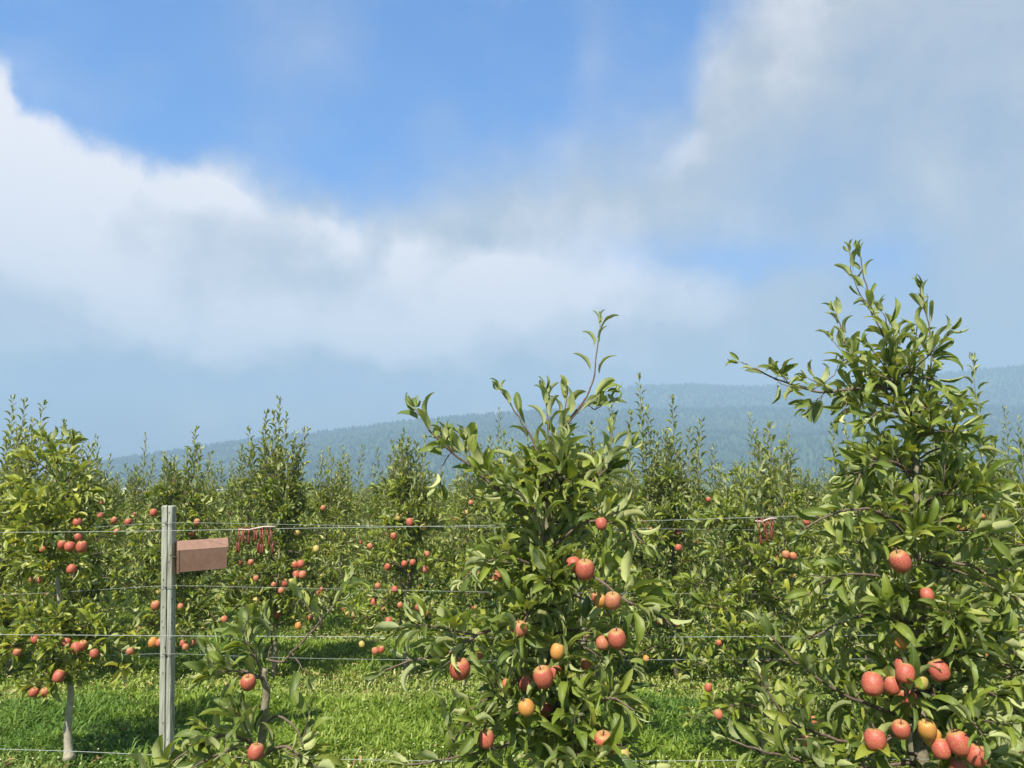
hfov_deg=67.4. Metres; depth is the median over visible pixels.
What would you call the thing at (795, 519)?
apple tree
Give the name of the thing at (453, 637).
trellis wire
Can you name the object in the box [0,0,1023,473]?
sky
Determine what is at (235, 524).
apple tree
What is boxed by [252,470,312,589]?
apple tree
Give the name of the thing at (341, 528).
apple tree
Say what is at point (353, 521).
apple tree
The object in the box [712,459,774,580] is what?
apple tree
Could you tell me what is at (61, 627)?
apple tree
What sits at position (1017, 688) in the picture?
apple tree
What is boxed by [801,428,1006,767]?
apple tree
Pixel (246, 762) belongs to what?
fallen leaves
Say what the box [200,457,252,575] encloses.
apple tree
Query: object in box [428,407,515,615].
apple tree
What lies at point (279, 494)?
apple tree
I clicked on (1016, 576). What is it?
apple tree
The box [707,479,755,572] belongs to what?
apple tree
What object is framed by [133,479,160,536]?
apple tree
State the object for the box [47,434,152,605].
apple tree
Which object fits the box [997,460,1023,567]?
apple tree
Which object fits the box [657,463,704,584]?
apple tree
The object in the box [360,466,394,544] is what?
apple tree
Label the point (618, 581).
apple tree
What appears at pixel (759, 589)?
apple tree
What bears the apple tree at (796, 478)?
on the ground at (356, 669)
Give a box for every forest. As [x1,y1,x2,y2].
[0,403,1023,495]
[575,364,1023,410]
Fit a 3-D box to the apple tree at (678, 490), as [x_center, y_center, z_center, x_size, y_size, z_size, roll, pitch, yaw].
[1.602,1.397,7.691,1.335,3.088,1.258,6,-11,-33]
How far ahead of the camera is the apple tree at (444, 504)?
20.59 m
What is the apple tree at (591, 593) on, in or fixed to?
on the ground at (356, 669)
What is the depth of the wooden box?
5.04 m
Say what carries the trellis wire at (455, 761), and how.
attached to the wooden post
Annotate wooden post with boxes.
[159,505,177,757]
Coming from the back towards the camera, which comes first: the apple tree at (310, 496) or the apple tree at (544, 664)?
the apple tree at (310, 496)
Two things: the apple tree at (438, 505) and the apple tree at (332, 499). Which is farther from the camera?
the apple tree at (438, 505)
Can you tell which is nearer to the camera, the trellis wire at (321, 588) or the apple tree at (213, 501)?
the trellis wire at (321, 588)
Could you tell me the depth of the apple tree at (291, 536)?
15.23 m
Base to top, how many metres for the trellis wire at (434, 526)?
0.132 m
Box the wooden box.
[172,538,227,573]
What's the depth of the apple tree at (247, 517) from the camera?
17.79 m
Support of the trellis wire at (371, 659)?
attached to the wooden post
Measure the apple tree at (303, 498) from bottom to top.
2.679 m
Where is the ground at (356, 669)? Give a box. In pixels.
[0,509,1019,767]
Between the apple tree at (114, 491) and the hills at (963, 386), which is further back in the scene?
the hills at (963, 386)
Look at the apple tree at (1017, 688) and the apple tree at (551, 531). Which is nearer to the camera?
the apple tree at (1017, 688)
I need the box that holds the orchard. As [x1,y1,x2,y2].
[121,487,1002,511]
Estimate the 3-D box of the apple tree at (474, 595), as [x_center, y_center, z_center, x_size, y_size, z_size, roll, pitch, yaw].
[-0.012,1.693,7.616,1.491,2.476,1.120,0,-9,0]
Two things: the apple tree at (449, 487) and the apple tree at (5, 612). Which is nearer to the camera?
the apple tree at (5, 612)
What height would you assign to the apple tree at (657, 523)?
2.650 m
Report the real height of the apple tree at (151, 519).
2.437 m
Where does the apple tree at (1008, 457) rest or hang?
on the ground at (356, 669)
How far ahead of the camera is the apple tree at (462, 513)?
12.67 m
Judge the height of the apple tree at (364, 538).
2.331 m
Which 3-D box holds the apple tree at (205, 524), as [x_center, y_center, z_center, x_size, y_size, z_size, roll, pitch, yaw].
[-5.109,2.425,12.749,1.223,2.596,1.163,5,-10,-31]
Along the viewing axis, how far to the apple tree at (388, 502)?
10.23 m
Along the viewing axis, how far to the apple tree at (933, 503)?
2.41 m
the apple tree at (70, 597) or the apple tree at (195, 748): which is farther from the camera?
the apple tree at (70, 597)
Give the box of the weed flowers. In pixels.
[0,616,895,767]
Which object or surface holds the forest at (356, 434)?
on the hills at (725, 452)
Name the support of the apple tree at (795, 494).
on the ground at (356, 669)
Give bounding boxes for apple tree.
[0,394,97,677]
[0,421,150,761]
[0,451,65,626]
[0,518,18,638]
[3,419,149,655]
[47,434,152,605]
[85,425,236,678]
[96,474,152,572]
[96,485,129,575]
[97,463,159,589]
[110,432,221,606]
[125,559,369,767]
[130,477,166,566]
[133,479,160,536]
[145,463,208,554]
[185,452,241,605]
[199,465,224,537]
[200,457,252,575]
[201,396,354,678]
[201,443,300,606]
[214,485,250,549]
[228,468,268,563]
[244,469,313,573]
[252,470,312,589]
[271,444,378,634]
[298,469,318,542]
[301,480,333,566]
[305,474,324,540]
[306,469,380,597]
[308,453,372,579]
[321,485,365,573]
[340,427,468,676]
[349,444,441,634]
[353,480,385,564]
[355,484,378,539]
[356,470,390,572]
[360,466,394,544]
[360,503,429,580]
[361,461,443,595]
[363,310,694,767]
[427,472,454,573]
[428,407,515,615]
[429,483,461,544]
[432,469,478,575]
[434,429,577,677]
[434,463,500,606]
[440,481,456,546]
[471,477,501,544]
[527,404,665,676]
[527,432,577,607]
[552,467,644,751]
[595,445,680,632]
[597,474,645,587]
[607,372,738,683]
[615,467,658,558]
[636,460,701,587]
[656,443,737,634]
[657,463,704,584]
[661,420,849,767]
[686,480,714,549]
[699,427,842,675]
[699,468,753,570]
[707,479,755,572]
[711,239,1023,767]
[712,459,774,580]
[733,412,822,623]
[775,459,822,574]
[787,467,849,592]
[789,421,905,663]
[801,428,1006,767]
[806,460,838,552]
[812,461,890,629]
[822,464,848,536]
[898,445,963,600]
[910,428,1023,665]
[927,352,1023,709]
[968,405,1023,627]
[984,512,1023,767]
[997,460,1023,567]
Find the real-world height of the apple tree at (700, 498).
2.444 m
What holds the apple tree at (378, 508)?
on the ground at (356, 669)
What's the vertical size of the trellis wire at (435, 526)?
0.138 m
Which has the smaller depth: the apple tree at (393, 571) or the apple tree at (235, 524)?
the apple tree at (393, 571)
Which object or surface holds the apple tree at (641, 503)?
on the ground at (356, 669)
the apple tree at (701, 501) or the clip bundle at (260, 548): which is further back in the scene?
the apple tree at (701, 501)
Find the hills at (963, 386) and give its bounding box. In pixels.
[586,369,1023,410]
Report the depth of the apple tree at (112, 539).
17.92 m
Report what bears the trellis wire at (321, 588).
attached to the wooden post
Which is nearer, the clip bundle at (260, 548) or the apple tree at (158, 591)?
the clip bundle at (260, 548)
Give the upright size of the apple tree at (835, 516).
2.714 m
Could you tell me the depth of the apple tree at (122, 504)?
15.26 m
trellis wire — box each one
[0,509,1008,532]
[0,586,830,594]
[0,632,1023,637]
[2,749,991,761]
[3,654,704,660]
[47,523,1016,532]
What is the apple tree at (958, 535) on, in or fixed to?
on the ground at (356, 669)
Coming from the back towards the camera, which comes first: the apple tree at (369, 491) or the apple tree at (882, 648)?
the apple tree at (369, 491)
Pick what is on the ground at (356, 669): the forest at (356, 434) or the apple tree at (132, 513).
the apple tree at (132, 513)
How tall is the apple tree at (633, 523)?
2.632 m
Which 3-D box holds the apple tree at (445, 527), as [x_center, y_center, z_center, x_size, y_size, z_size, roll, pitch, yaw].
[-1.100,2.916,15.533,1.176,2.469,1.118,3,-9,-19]
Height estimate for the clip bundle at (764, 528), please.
0.089 m
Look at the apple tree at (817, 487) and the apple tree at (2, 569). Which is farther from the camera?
the apple tree at (817, 487)
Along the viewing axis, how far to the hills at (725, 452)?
951.02 m
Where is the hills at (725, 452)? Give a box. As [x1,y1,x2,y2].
[102,408,1023,496]
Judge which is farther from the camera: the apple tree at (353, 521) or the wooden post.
the apple tree at (353, 521)
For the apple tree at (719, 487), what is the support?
on the ground at (356, 669)
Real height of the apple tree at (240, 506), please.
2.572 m
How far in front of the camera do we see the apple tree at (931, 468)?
10.28 m
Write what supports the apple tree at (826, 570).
on the ground at (356, 669)
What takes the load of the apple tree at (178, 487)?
on the ground at (356, 669)
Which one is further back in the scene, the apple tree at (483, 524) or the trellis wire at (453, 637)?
the apple tree at (483, 524)
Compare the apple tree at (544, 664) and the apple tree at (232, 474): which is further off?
the apple tree at (232, 474)
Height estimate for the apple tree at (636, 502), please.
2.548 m
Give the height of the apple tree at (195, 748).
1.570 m
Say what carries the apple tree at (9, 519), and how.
on the ground at (356, 669)
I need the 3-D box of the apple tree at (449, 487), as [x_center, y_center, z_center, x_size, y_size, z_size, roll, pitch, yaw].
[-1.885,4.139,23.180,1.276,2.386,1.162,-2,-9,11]
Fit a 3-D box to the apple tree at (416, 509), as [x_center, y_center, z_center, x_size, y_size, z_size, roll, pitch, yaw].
[-1.013,1.686,7.675,1.254,2.510,1.254,0,-9,0]
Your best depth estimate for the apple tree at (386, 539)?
15.25 m
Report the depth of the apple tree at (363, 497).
20.63 m
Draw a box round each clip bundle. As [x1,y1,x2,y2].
[236,526,274,553]
[755,518,776,544]
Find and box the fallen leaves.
[0,619,988,767]
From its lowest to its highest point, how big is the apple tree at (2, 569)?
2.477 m
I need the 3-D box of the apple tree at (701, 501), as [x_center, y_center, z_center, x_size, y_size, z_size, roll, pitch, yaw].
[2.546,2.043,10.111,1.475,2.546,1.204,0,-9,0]
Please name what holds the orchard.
on the ground at (356, 669)
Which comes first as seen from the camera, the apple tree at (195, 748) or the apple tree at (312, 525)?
the apple tree at (195, 748)
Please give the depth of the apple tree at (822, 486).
18.00 m
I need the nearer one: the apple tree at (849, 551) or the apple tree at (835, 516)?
the apple tree at (849, 551)
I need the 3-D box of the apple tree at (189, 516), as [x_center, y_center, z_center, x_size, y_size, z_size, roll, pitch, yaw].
[-3.353,1.661,7.585,1.460,2.530,1.054,0,-9,0]
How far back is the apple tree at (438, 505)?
17.88 m

